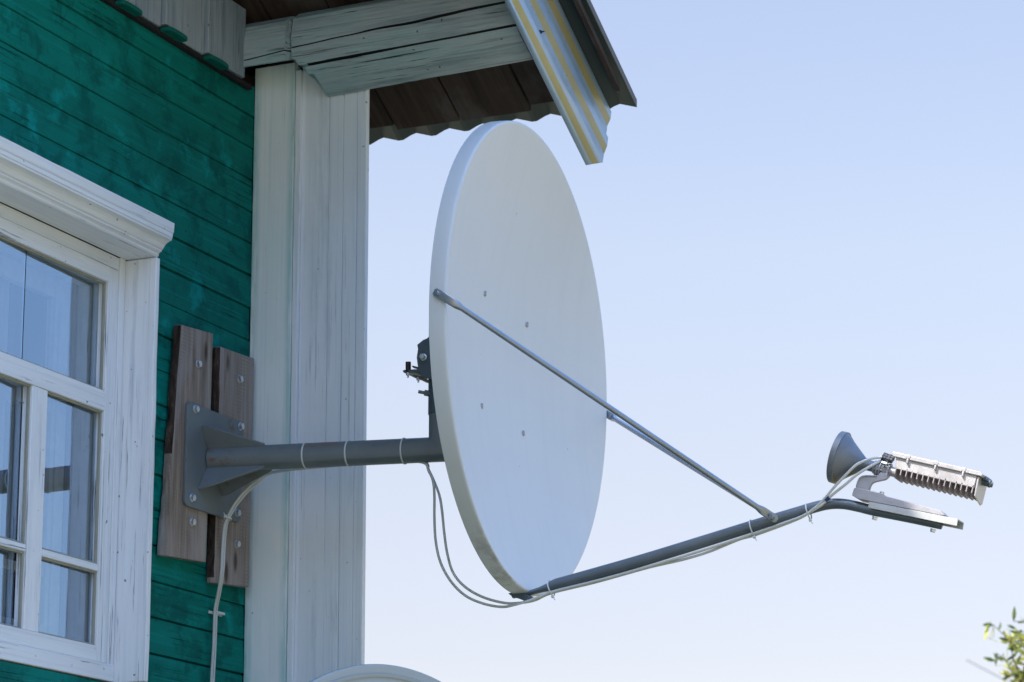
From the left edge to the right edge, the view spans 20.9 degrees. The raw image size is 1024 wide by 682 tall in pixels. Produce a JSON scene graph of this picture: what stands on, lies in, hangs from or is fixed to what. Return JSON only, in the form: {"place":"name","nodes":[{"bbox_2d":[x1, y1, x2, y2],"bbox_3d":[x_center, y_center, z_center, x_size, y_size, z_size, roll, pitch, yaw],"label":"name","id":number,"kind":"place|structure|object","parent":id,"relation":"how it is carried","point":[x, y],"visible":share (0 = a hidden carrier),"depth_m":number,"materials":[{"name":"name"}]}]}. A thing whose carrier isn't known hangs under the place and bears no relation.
{"place":"outdoors","nodes":[
{"label":"outdoors","id":0,"kind":"place"},
{"bbox_2d":[365,0,1023,681],"label":"sky","id":1,"kind":"structure","parent":0,"point":[804,227],"materials":[{"name":"blue"}]},
{"bbox_2d":[967,660,1008,681],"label":"overhead wire","id":2,"kind":"object","parent":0,"point":[986,670],"visible":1,"depth_m":29.77,"materials":[{"name":"metal"}]},
{"bbox_3d":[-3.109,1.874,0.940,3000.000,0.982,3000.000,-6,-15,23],"label":"ground","id":3,"kind":"structure","parent":0,"visible":0},
{"bbox_2d":[0,0,636,681],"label":"log house","id":4,"kind":"structure","parent":3,"relation":"on","point":[166,166],"depth_m":6.92,"materials":[{"name":"teal paint"}]},
{"bbox_2d":[0,279,8,530],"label":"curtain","id":5,"kind":"object","parent":4,"relation":"hanging from","point":[4,296],"visible":0.58,"depth_m":6.36,"materials":[{"name":"white fabric"}]},
{"bbox_2d":[0,136,174,681],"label":"window","id":6,"kind":"structure","parent":4,"relation":"in","point":[82,546],"depth_m":6.41,"materials":[{"name":"paint"}]},
{"bbox_2d":[208,611,224,616],"bbox_3d":[-0.726,0.672,6.843,0.020,0.007,0.060,-6,-15,23],"label":"cable clip","id":7,"kind":"object","parent":4,"relation":"attached to","point":[219,613],"visible":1,"depth_m":6.83,"materials":[{"name":"plastic"}]},
{"bbox_2d":[157,325,444,587],"bbox_3d":[-0.466,0.254,6.741,0.651,0.623,0.424,-6,-15,23],"label":"wall bracket","id":8,"kind":"object","parent":4,"relation":"attached to","point":[218,459],"depth_m":6.79,"materials":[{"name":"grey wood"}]},
{"bbox_2d":[301,442,307,468],"bbox_3d":[-0.502,0.281,6.776,0.008,0.065,0.073,-5,-15,18],"label":"cable tie","id":9,"kind":"object","parent":8,"relation":"attached to","point":[301,455],"visible":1,"depth_m":6.75,"materials":[{"name":"plastic"}]},
{"bbox_2d":[344,440,350,466],"bbox_3d":[-0.396,0.275,6.746,0.008,0.065,0.073,-5,-15,18],"label":"cable tie","id":10,"kind":"object","parent":8,"relation":"attached to","point":[344,453],"visible":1,"depth_m":6.72,"materials":[{"name":"plastic"}]},
{"bbox_2d":[400,438,404,464],"bbox_3d":[-0.259,0.267,6.707,0.008,0.065,0.073,-5,-15,18],"label":"cable tie","id":11,"kind":"object","parent":8,"relation":"attached to","point":[400,451],"visible":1,"depth_m":6.68,"materials":[{"name":"plastic"}]},
{"bbox_2d":[403,121,992,600],"bbox_3d":[0.277,-0.014,6.410,1.030,1.163,1.312,12,-19,-42],"label":"satellite dish","id":12,"kind":"object","parent":8,"relation":"attached to","point":[511,367],"visible":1,"depth_m":6.66,"materials":[{"name":"metal"}]},
{"bbox_2d":[547,580,554,599],"bbox_3d":[0.091,0.585,6.504,0.021,0.050,0.038,0,-14,-1],"label":"cable tie","id":13,"kind":"object","parent":12,"relation":"attached to","point":[552,595],"visible":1,"depth_m":6.49,"materials":[{"name":"plastic"}]},
{"bbox_2d":[749,519,756,540],"bbox_3d":[0.555,0.434,6.360,0.019,0.052,0.041,-6,-15,23],"label":"cable tie","id":14,"kind":"object","parent":12,"relation":"attached to","point":[753,536],"visible":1,"depth_m":6.35,"materials":[{"name":"plastic"}]},
{"bbox_2d":[805,503,812,523],"bbox_3d":[0.679,0.394,6.321,0.019,0.050,0.039,-6,-15,23],"label":"cable tie","id":15,"kind":"object","parent":12,"relation":"attached to","point":[810,519],"visible":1,"depth_m":6.31,"materials":[{"name":"plastic"}]},
{"bbox_2d":[309,664,440,681],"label":"satellite dish","id":16,"kind":"object","parent":4,"relation":"attached to","point":[374,673],"visible":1,"depth_m":6.36,"materials":[{"name":"grey metal"}]},
{"bbox_2d":[210,456,881,681],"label":"coaxial cable","id":17,"kind":"object","parent":4,"relation":"attached to","point":[552,591],"visible":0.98,"depth_m":6.52,"materials":[{"name":"white plastic"}]},
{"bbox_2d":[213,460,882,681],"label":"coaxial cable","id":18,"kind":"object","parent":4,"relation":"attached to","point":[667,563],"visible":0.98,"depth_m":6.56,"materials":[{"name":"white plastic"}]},
{"bbox_2d":[983,606,1023,681],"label":"willow tree","id":19,"kind":"object","parent":3,"relation":"on","point":[1018,675],"visible":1,"depth_m":13.15,"materials":[{"name":"green plant"}]}
]}

